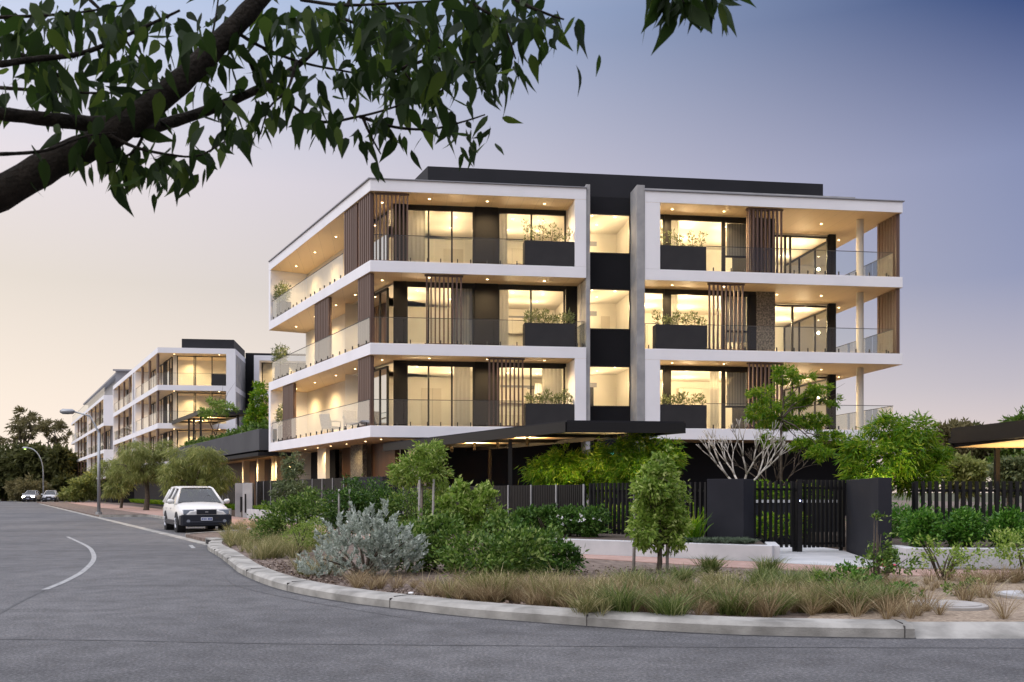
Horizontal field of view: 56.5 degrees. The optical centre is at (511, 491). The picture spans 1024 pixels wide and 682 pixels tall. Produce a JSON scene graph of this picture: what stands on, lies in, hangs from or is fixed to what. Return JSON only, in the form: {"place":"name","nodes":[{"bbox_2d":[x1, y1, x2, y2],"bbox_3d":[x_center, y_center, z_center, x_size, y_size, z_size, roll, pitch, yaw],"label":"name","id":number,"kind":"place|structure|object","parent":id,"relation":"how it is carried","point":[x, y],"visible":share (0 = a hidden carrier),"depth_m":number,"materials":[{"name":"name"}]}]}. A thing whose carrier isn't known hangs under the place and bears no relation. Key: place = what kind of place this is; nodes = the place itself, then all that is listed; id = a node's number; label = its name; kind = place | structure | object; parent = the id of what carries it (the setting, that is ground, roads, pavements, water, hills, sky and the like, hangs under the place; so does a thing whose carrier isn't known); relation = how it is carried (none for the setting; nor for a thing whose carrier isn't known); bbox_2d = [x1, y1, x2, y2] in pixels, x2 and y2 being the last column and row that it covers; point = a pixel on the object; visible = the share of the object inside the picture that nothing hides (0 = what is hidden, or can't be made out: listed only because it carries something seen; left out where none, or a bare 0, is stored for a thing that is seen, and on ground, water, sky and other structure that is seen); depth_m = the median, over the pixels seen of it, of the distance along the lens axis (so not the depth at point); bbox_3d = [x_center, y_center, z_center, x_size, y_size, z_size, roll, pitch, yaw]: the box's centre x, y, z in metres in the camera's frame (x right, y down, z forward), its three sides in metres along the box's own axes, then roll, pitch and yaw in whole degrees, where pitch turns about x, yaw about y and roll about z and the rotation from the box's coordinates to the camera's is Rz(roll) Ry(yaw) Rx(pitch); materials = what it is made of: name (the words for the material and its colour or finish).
{"place":"outdoors","nodes":[
{"label":"outdoors","id":0,"kind":"place"},
{"bbox_2d":[113,339,304,506],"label":"apartment building","id":1,"kind":"structure","parent":0,"point":[157,390],"depth_m":83.63,"materials":[{"name":"white paint"}]},
{"bbox_2d":[0,493,1021,502],"bbox_3d":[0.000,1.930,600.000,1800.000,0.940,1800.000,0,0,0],"label":"ground","id":2,"kind":"structure","parent":0,"point":[946,498],"depth_m":210.81,"materials":[{"name":"grey concrete"}]},
{"bbox_2d":[0,405,42,446],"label":"tree","id":3,"kind":"object","parent":2,"relation":"on","point":[22,425],"visible":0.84,"depth_m":165.37,"materials":[{"name":"green plant"}]},
{"bbox_2d":[0,440,54,500],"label":"tree","id":4,"kind":"object","parent":2,"relation":"on","point":[19,461],"visible":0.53,"depth_m":145.10,"materials":[{"name":"green plant"}]},
{"bbox_2d":[2,472,54,500],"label":"roadside bush","id":5,"kind":"object","parent":2,"relation":"on","point":[16,489],"visible":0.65,"depth_m":138.33,"materials":[{"name":"green plant"}]},
{"bbox_2d":[31,418,74,448],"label":"tree","id":6,"kind":"object","parent":2,"relation":"on","point":[58,426],"visible":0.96,"depth_m":158.80,"materials":[{"name":"green plant"}]},
{"bbox_2d":[34,440,85,500],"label":"tree","id":7,"kind":"object","parent":2,"relation":"on","point":[60,466],"visible":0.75,"depth_m":143.38,"materials":[{"name":"green plant"}]},
{"bbox_2d":[0,501,1023,681],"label":"road","id":8,"kind":"structure","parent":0,"point":[148,592],"depth_m":8.91,"materials":[{"name":"grey asphalt"}]},
{"bbox_2d":[163,486,231,532],"bbox_3d":[-11.491,0.624,34.583,2.165,1.673,4.502,0,0,-28],"label":"parked car","id":9,"kind":"object","parent":8,"relation":"on","point":[184,507],"visible":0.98,"depth_m":33.34,"materials":[{"name":"white metal"}]},
{"bbox_2d":[207,540,914,637],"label":"kerb","id":10,"kind":"structure","parent":8,"relation":"on","point":[253,570],"depth_m":10.04,"materials":[{"name":"concrete"}]},
{"bbox_2d":[206,547,915,638],"bbox_3d":[-3.295,1.397,16.116,3.115,0.001,19.846,0,0,-37],"label":"gutter line","id":11,"kind":"object","parent":8,"relation":"on","point":[233,569],"visible":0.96,"depth_m":10.42,"materials":[{"name":"grey concrete"}]},
{"bbox_2d":[910,622,1023,638],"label":"crossover kerb","id":12,"kind":"structure","parent":8,"relation":"on","point":[969,630],"depth_m":9.26,"materials":[{"name":"concrete"}]},
{"bbox_2d":[0,0,1023,492],"label":"sky","id":13,"kind":"structure","parent":0,"point":[919,103],"materials":[{"name":"blue"}]},
{"bbox_2d":[37,500,1021,617],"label":"verge","id":14,"kind":"structure","parent":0,"point":[602,564],"depth_m":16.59,"materials":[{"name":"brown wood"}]},
{"bbox_2d":[56,471,103,501],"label":"roadside bush","id":15,"kind":"object","parent":14,"relation":"on","point":[82,488],"visible":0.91,"depth_m":118.93,"materials":[{"name":"green plant"}]},
{"bbox_2d":[71,369,133,502],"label":"apartment building","id":16,"kind":"structure","parent":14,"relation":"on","point":[98,406],"depth_m":125.48,"materials":[{"name":"paint"}]},
{"bbox_2d":[83,455,139,507],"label":"street tree","id":17,"kind":"object","parent":14,"relation":"on","point":[123,486],"visible":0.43,"depth_m":73.99,"materials":[{"name":"green plant"}]},
{"bbox_2d":[101,437,174,509],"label":"street tree","id":18,"kind":"object","parent":14,"relation":"on","point":[138,456],"visible":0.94,"depth_m":66.64,"materials":[{"name":"green plant"}]},
{"bbox_2d":[151,443,240,497],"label":"street tree","id":19,"kind":"object","parent":14,"relation":"on","point":[176,473],"visible":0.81,"depth_m":52.03,"materials":[{"name":"green plant"}]},
{"bbox_2d":[170,429,399,508],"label":"terrace podium","id":20,"kind":"object","parent":14,"relation":"on","point":[251,457],"visible":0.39,"depth_m":57.17,"materials":[{"name":"paint"}]},
{"bbox_2d":[169,410,245,439],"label":"pergola","id":21,"kind":"object","parent":20,"relation":"on","point":[193,418],"visible":0.62,"depth_m":73.45,"materials":[{"name":"black metal"}]},
{"bbox_2d":[185,381,239,437],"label":"terrace tree","id":22,"kind":"object","parent":20,"relation":"on","point":[223,407],"visible":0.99,"depth_m":63.35,"materials":[{"name":"green plant"}]},
{"bbox_2d":[180,419,268,446],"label":"parapet planting","id":23,"kind":"object","parent":20,"relation":"on","point":[251,426],"visible":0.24,"depth_m":57.35,"materials":[{"name":"green plant"}]},
{"bbox_2d":[241,380,268,426],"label":"terrace tree","id":24,"kind":"object","parent":20,"relation":"on","point":[256,405],"visible":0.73,"depth_m":55.87,"materials":[{"name":"green plant"}]},
{"bbox_2d":[243,486,329,540],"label":"shrub","id":25,"kind":"object","parent":14,"relation":"on","point":[273,518],"visible":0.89,"depth_m":22.86,"materials":[{"name":"green plant"}]},
{"bbox_2d":[231,510,345,525],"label":"garden bed","id":26,"kind":"object","parent":14,"relation":"on","point":[232,512],"depth_m":50.06,"materials":[{"name":"soil"}]},
{"bbox_2d":[256,478,344,510],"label":"slat fence","id":27,"kind":"object","parent":26,"relation":"on","point":[263,488],"visible":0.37,"depth_m":40.95,"materials":[{"name":"black metal"}]},
{"bbox_2d":[267,450,315,528],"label":"young tree","id":28,"kind":"object","parent":14,"relation":"on","point":[291,485],"visible":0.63,"depth_m":28.47,"materials":[{"name":"green plant"}]},
{"bbox_2d":[280,515,328,554],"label":"shrub","id":29,"kind":"object","parent":14,"relation":"on","point":[311,529],"visible":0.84,"depth_m":19.58,"materials":[{"name":"green plant"}]},
{"bbox_2d":[335,474,376,542],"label":"young tree","id":30,"kind":"object","parent":14,"relation":"on","point":[356,498],"visible":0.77,"depth_m":23.71,"materials":[{"name":"green plant"}]},
{"bbox_2d":[313,475,408,539],"bbox_3d":[-3.830,0.462,24.400,2.638,1.820,1.783,0,0,-22],"label":"shrub","id":31,"kind":"object","parent":14,"relation":"on","point":[332,506],"visible":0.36,"depth_m":24.31,"materials":[{"name":"green plant"}]},
{"bbox_2d":[294,498,429,577],"bbox_3d":[-2.273,0.710,14.594,2.084,1.254,1.451,0,0,0],"label":"silver bush","id":32,"kind":"object","parent":14,"relation":"on","point":[383,537],"visible":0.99,"depth_m":14.46,"materials":[{"name":"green plant"}]},
{"bbox_2d":[377,485,457,541],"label":"shrub","id":33,"kind":"object","parent":14,"relation":"on","point":[427,504],"visible":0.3,"depth_m":24.02,"materials":[{"name":"green plant"}]},
{"bbox_2d":[385,438,453,519],"bbox_3d":[-2.021,0.069,21.173,1.724,2.561,1.206,0,0,30],"label":"young tree","id":34,"kind":"object","parent":14,"relation":"on","point":[422,464],"visible":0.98,"depth_m":21.03,"materials":[{"name":"green plant"}]},
{"bbox_2d":[376,505,480,572],"bbox_3d":[-1.367,0.843,15.622,1.891,1.242,1.717,0,0,0],"label":"shrub","id":35,"kind":"object","parent":14,"relation":"on","point":[441,524],"visible":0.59,"depth_m":15.48,"materials":[{"name":"green plant"}]},
{"bbox_2d":[434,474,501,568],"bbox_3d":[-0.673,0.512,16.156,1.170,1.647,0.888,0,0,18],"label":"young tree","id":36,"kind":"object","parent":14,"relation":"on","point":[481,495],"visible":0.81,"depth_m":16.01,"materials":[{"name":"green plant"}]},
{"bbox_2d":[428,514,557,582],"bbox_3d":[-0.280,0.883,13.575,1.927,1.132,1.179,0,0,-20],"label":"shrub","id":37,"kind":"object","parent":14,"relation":"on","point":[496,555],"visible":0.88,"depth_m":13.52,"materials":[{"name":"green plant"}]},
{"bbox_2d":[467,504,574,570],"bbox_3d":[0.099,0.791,15.138,1.809,1.260,1.239,0,0,23],"label":"shrub","id":38,"kind":"object","parent":14,"relation":"on","point":[495,517],"visible":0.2,"depth_m":15.11,"materials":[{"name":"green plant"}]},
{"bbox_2d":[383,420,685,504],"bbox_3d":[-0.148,-0.310,31.615,3.132,3.220,14.712,0,0,-29],"label":"entry canopy","id":39,"kind":"object","parent":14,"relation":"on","point":[559,432],"visible":0.82,"depth_m":28.70,"materials":[{"name":"black metal"}]},
{"bbox_2d":[494,515,589,576],"bbox_3d":[0.412,0.902,14.964,1.625,1.106,1.161,0,0,14],"label":"shrub","id":40,"kind":"object","parent":14,"relation":"on","point":[577,555],"visible":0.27,"depth_m":14.82,"materials":[{"name":"green plant"}]},
{"bbox_2d":[216,519,896,615],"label":"straw grass","id":41,"kind":"structure","parent":14,"relation":"on","point":[274,547],"depth_m":11.50,"materials":[{"name":"plant"}]},
{"bbox_2d":[549,588,617,616],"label":"strappy tussock","id":42,"kind":"object","parent":14,"relation":"on","point":[586,606],"visible":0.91,"depth_m":10.01,"materials":[{"name":"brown plant"}]},
{"bbox_2d":[435,524,764,544],"bbox_3d":[2.294,1.175,25.862,6.541,0.350,16.903,0,0,-21],"label":"garden bed","id":43,"kind":"object","parent":14,"relation":"on","point":[612,536],"visible":0.12,"depth_m":20.88,"materials":[{"name":"soil"}]},
{"bbox_2d":[403,484,585,534],"bbox_3d":[-0.956,0.460,26.896,0.084,1.280,11.041,0,0,-29],"label":"slat fence","id":44,"kind":"object","parent":43,"relation":"on","point":[514,497],"visible":0.21,"depth_m":24.05,"materials":[{"name":"black metal"}]},
{"bbox_2d":[528,503,565,532],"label":"gardenia shrub","id":45,"kind":"object","parent":43,"relation":"on","point":[543,511],"visible":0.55,"depth_m":21.56,"materials":[{"name":"green plant"}]},
{"bbox_2d":[544,503,582,536],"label":"gardenia shrub","id":46,"kind":"object","parent":43,"relation":"on","point":[564,516],"visible":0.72,"depth_m":21.26,"materials":[{"name":"green plant"}]},
{"bbox_2d":[516,442,616,505],"bbox_3d":[1.604,-0.233,28.604,3.073,2.565,2.392,0,0,-15],"label":"feathery tree","id":47,"kind":"object","parent":43,"relation":"on","point":[568,470],"visible":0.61,"depth_m":28.15,"materials":[{"name":"green plant"}]},
{"bbox_2d":[570,502,613,536],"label":"gardenia shrub","id":48,"kind":"object","parent":43,"relation":"on","point":[589,523],"visible":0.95,"depth_m":20.96,"materials":[{"name":"green plant"}]},
{"bbox_2d":[577,433,690,496],"bbox_3d":[3.491,-0.410,26.730,3.298,2.921,2.640,0,0,0],"label":"feathery tree","id":49,"kind":"object","parent":43,"relation":"on","point":[624,463],"visible":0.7,"depth_m":26.56,"materials":[{"name":"green plant"}]},
{"bbox_2d":[589,482,706,536],"bbox_3d":[2.909,0.450,20.612,0.169,1.300,3.421,0,0,-40],"label":"batten fence","id":50,"kind":"object","parent":43,"relation":"on","point":[593,491],"visible":0.43,"depth_m":21.06,"materials":[{"name":"black metal"}]},
{"bbox_2d":[576,578,666,612],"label":"strappy tussock","id":51,"kind":"object","parent":14,"relation":"on","point":[623,604],"visible":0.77,"depth_m":10.08,"materials":[{"name":"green plant"}]},
{"bbox_2d":[624,443,695,573],"bbox_3d":[2.323,0.279,15.259,1.456,2.141,1.115,0,0,-39],"label":"young tree","id":52,"kind":"object","parent":14,"relation":"on","point":[662,514],"visible":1,"depth_m":15.06,"materials":[{"name":"green plant"}]},
{"bbox_2d":[556,538,779,561],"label":"planter wall","id":53,"kind":"structure","parent":14,"relation":"on","point":[738,552],"depth_m":18.34,"materials":[{"name":"concrete"}]},
{"bbox_2d":[626,586,720,615],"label":"strappy tussock","id":54,"kind":"object","parent":14,"relation":"on","point":[672,606],"visible":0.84,"depth_m":9.82,"materials":[{"name":"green plant"}]},
{"bbox_2d":[337,560,1023,618],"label":"dry grass","id":55,"kind":"structure","parent":14,"relation":"on","point":[496,596],"depth_m":10.93,"materials":[{"name":"plant"}]},
{"bbox_2d":[678,584,774,616],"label":"strappy tussock","id":56,"kind":"object","parent":14,"relation":"on","point":[726,610],"visible":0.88,"depth_m":10.03,"materials":[{"name":"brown plant"}]},
{"bbox_2d":[707,479,753,541],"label":"gate wall","id":57,"kind":"structure","parent":14,"relation":"on","point":[730,504],"depth_m":19.07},
{"bbox_2d":[754,481,796,551],"bbox_3d":[5.569,0.555,20.216,1.199,1.570,0.166,0,0,-23],"label":"batten fence","id":58,"kind":"object","parent":14,"relation":"on","point":[792,489],"visible":0.66,"depth_m":20.17,"materials":[{"name":"black metal"}]},
{"bbox_2d":[693,516,1023,549],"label":"garden bed","id":59,"kind":"object","parent":14,"relation":"on","point":[895,541],"depth_m":18.82,"materials":[{"name":"soil"}]},
{"bbox_2d":[696,418,793,479],"bbox_3d":[6.077,-0.452,24.905,2.120,2.911,2.338,0,0,32],"label":"bare tree","id":60,"kind":"object","parent":59,"relation":"on","point":[742,452],"visible":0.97,"depth_m":25.06,"materials":[{"name":"white plant"}]},
{"bbox_2d":[723,432,816,485],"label":"bare tree","id":61,"kind":"object","parent":59,"relation":"on","point":[774,463],"visible":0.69,"depth_m":27.56,"materials":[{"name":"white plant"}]},
{"bbox_2d":[742,363,846,480],"bbox_3d":[7.625,-1.239,25.872,2.579,4.577,3.998,0,0,28],"label":"layered tree","id":62,"kind":"object","parent":59,"relation":"on","point":[817,421],"visible":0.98,"depth_m":25.98,"materials":[{"name":"green plant"}]},
{"bbox_2d":[829,408,958,502],"bbox_3d":[9.783,-0.551,24.058,3.352,3.201,2.286,0,0,-29],"label":"feathery tree","id":63,"kind":"object","parent":59,"relation":"on","point":[908,456],"visible":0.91,"depth_m":23.75,"materials":[{"name":"green plant"}]},
{"bbox_2d":[896,504,950,547],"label":"round shrub","id":64,"kind":"object","parent":59,"relation":"on","point":[922,521],"visible":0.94,"depth_m":16.73,"materials":[{"name":"green plant"}]},
{"bbox_2d":[892,496,1021,537],"bbox_3d":[10.276,0.729,20.763,5.771,1.316,2.249,0,0,15],"label":"garden shrub","id":65,"kind":"object","parent":59,"relation":"on","point":[896,519],"visible":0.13,"depth_m":20.77,"materials":[{"name":"green plant"}]},
{"bbox_2d":[942,505,986,547],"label":"round shrub","id":66,"kind":"object","parent":59,"relation":"on","point":[964,526],"visible":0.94,"depth_m":16.80,"materials":[{"name":"green plant"}]},
{"bbox_2d":[912,481,1023,541],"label":"batten fence","id":67,"kind":"object","parent":59,"relation":"on","point":[983,490],"visible":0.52,"depth_m":17.86,"materials":[{"name":"black metal"}]},
{"bbox_2d":[948,420,1023,504],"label":"garden pavilion","id":68,"kind":"structure","parent":59,"relation":"on","point":[996,437],"depth_m":27.48,"materials":[{"name":"black metal"}]},
{"bbox_2d":[981,504,1023,547],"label":"round shrub","id":69,"kind":"object","parent":59,"relation":"on","point":[1005,519],"visible":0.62,"depth_m":16.79,"materials":[{"name":"green plant"}]},
{"bbox_2d":[846,478,891,563],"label":"gate wall","id":70,"kind":"structure","parent":14,"relation":"on","point":[866,498],"depth_m":18.41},
{"bbox_2d":[892,545,1023,568],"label":"planter wall","id":71,"kind":"structure","parent":14,"relation":"on","point":[904,549],"depth_m":16.02,"materials":[{"name":"concrete"}]},
{"bbox_2d":[932,417,990,470],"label":"garden tree","id":72,"kind":"object","parent":14,"relation":"on","point":[947,427],"visible":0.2,"depth_m":73.75,"materials":[{"name":"green plant"}]},
{"bbox_2d":[940,450,991,505],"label":"garden tree","id":73,"kind":"object","parent":14,"relation":"on","point":[973,470],"visible":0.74,"depth_m":54.30,"materials":[{"name":"green plant"}]},
{"bbox_2d":[985,454,1023,507],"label":"garden tree","id":74,"kind":"object","parent":14,"relation":"on","point":[1011,468],"visible":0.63,"depth_m":49.64,"materials":[{"name":"green plant"}]},
{"bbox_2d":[72,502,1023,578],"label":"pavement","id":75,"kind":"structure","parent":0,"point":[677,561],"depth_m":17.88,"materials":[{"name":"brick"}]},
{"bbox_2d":[268,166,904,523],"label":"apartment building","id":76,"kind":"structure","parent":0,"point":[408,302],"depth_m":39.30,"materials":[{"name":"white paint"}]},
{"bbox_2d":[374,366,388,425],"bbox_3d":[-5.463,-3.840,39.479,0.713,2.580,1.665,0,0,-8],"label":"window","id":77,"kind":"structure","parent":76,"relation":"in","point":[381,375],"depth_m":39.33,"materials":[{"name":"clear glass"}]},
{"bbox_2d":[374,287,388,342],"bbox_3d":[-5.463,-7.015,39.479,0.713,2.590,1.665,0,0,-8],"label":"window","id":78,"kind":"structure","parent":76,"relation":"in","point":[381,298],"depth_m":39.33,"materials":[{"name":"clear glass"}]},
{"bbox_2d":[421,388,440,425],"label":"interior door","id":79,"kind":"structure","parent":76,"relation":"in","point":[434,393],"depth_m":43.14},
{"bbox_2d":[406,364,473,425],"bbox_3d":[-2.897,-3.840,38.454,2.754,2.580,0.090,0,0,-8],"label":"window","id":80,"kind":"structure","parent":76,"relation":"in","point":[407,365],"depth_m":38.47,"materials":[{"name":"black metal"}]},
{"bbox_2d":[406,285,473,344],"bbox_3d":[-2.897,-7.015,38.454,2.754,2.590,0.090,0,0,-8],"label":"window","id":81,"kind":"structure","parent":76,"relation":"in","point":[419,286],"depth_m":38.38,"materials":[{"name":"black metal"}]},
{"bbox_2d":[406,208,473,262],"bbox_3d":[-2.897,-10.150,38.454,2.754,2.520,0.090,0,0,-8],"label":"window","id":82,"kind":"structure","parent":76,"relation":"in","point":[417,209],"depth_m":38.47,"materials":[{"name":"black metal"}]},
{"bbox_2d":[523,240,573,266],"bbox_3d":[1.440,-9.384,37.712,1.980,0.980,0.520,0,0,-8],"label":"planter box","id":83,"kind":"object","parent":76,"relation":"on","point":[550,253],"visible":0.82,"depth_m":37.45,"materials":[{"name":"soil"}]},
{"bbox_2d":[523,323,574,346],"bbox_3d":[1.455,-6.184,37.714,2.010,0.920,0.520,0,0,-8],"label":"planter box","id":84,"kind":"object","parent":76,"relation":"on","point":[551,334],"visible":0.82,"depth_m":37.46,"materials":[{"name":"metal"}]},
{"bbox_2d":[523,307,575,323],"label":"balcony plant","id":85,"kind":"object","parent":84,"relation":"in","point":[531,315],"visible":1,"depth_m":37.68,"materials":[{"name":"green plant"}]},
{"bbox_2d":[524,403,573,424],"bbox_3d":[1.460,-3.014,37.715,1.940,0.920,0.520,0,0,-8],"label":"planter box","id":86,"kind":"object","parent":76,"relation":"on","point":[539,413],"visible":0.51,"depth_m":37.44,"materials":[{"name":"metal"}]},
{"bbox_2d":[653,324,706,349],"bbox_3d":[6.773,-6.214,38.425,2.120,0.980,0.520,0,0,-8],"label":"planter box","id":87,"kind":"object","parent":76,"relation":"on","point":[666,336],"visible":0.82,"depth_m":38.17,"materials":[{"name":"metal"}]},
{"bbox_2d":[660,245,705,270],"bbox_3d":[6.842,-9.384,38.435,1.900,0.980,0.520,0,0,-8],"label":"planter box","id":88,"kind":"object","parent":76,"relation":"on","point":[673,257],"visible":0.71,"depth_m":38.17,"materials":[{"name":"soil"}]},
{"bbox_2d":[660,404,706,427],"bbox_3d":[6.852,-3.029,38.436,1.920,0.950,0.520,0,0,-8],"label":"planter box","id":89,"kind":"object","parent":76,"relation":"on","point":[692,416],"visible":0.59,"depth_m":38.20,"materials":[{"name":"metal"}]},
{"bbox_2d":[783,379,825,429],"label":"window","id":90,"kind":"structure","parent":76,"relation":"in","point":[801,388],"depth_m":45.16,"materials":[{"name":"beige glass"}]},
{"bbox_2d":[783,309,825,351],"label":"window","id":91,"kind":"structure","parent":76,"relation":"in","point":[814,339],"depth_m":45.38,"materials":[{"name":"clear glass"}]},
{"bbox_2d":[783,242,825,274],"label":"window","id":92,"kind":"structure","parent":76,"relation":"in","point":[814,260],"depth_m":45.06,"materials":[{"name":"clear glass"}]},
{"bbox_2d":[779,544,897,568],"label":"entry path","id":93,"kind":"structure","parent":0,"point":[821,556],"depth_m":18.90,"materials":[{"name":"concrete"}]},
{"bbox_2d":[796,479,801,551],"bbox_3d":[6.150,0.515,20.376,0.100,1.570,0.108,0,0,0],"label":"gate post","id":94,"kind":"object","parent":93,"relation":"on","point":[799,516],"visible":0.89,"depth_m":20.33,"materials":[{"name":"black metal"}]},
{"bbox_2d":[802,480,844,550],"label":"entry gate","id":95,"kind":"structure","parent":94,"relation":"attached to","point":[836,488],"depth_m":20.60,"materials":[{"name":"black metal"}]},
{"bbox_2d":[808,576,1023,621],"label":"sandy ground","id":96,"kind":"structure","parent":0,"point":[988,615],"depth_m":10.13,"materials":[{"name":"beige sand"}]},
{"bbox_2d":[809,579,899,613],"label":"strappy tussock","id":97,"kind":"object","parent":96,"relation":"on","point":[853,595],"visible":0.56,"depth_m":10.17,"materials":[{"name":"brown plant"}]},
{"bbox_2d":[838,579,927,610],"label":"strappy tussock","id":98,"kind":"object","parent":96,"relation":"on","point":[889,592],"visible":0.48,"depth_m":10.38,"materials":[{"name":"brown plant"}]},
{"bbox_2d":[853,510,925,585],"bbox_3d":[5.193,0.791,13.217,0.974,1.098,0.756,0,0,0],"label":"shrub","id":99,"kind":"object","parent":96,"relation":"on","point":[884,560],"visible":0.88,"depth_m":13.17,"materials":[{"name":"green plant"}]},
{"bbox_2d":[904,533,991,579],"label":"shrub","id":100,"kind":"object","parent":96,"relation":"on","point":[953,551],"visible":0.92,"depth_m":13.95,"materials":[{"name":"green plant"}]},
{"bbox_2d":[911,599,988,610],"bbox_3d":[4.930,1.298,10.750,0.820,0.093,0.820,0,0,0],"label":"access lid","id":101,"kind":"object","parent":96,"relation":"on","point":[960,605],"visible":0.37,"depth_m":10.49,"materials":[{"name":"concrete"}]},
{"bbox_2d":[983,525,1023,570],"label":"shrub","id":102,"kind":"object","parent":96,"relation":"on","point":[1009,545],"visible":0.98,"depth_m":13.94,"materials":[{"name":"green plant"}]},
{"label":"tree verge","id":103,"kind":"structure","parent":0,"visible":0},
{"bbox_2d":[0,0,755,216],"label":"overhanging tree","id":104,"kind":"object","parent":103,"relation":"on","point":[108,129],"visible":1,"depth_m":3.04,"materials":[{"name":"green plant"}]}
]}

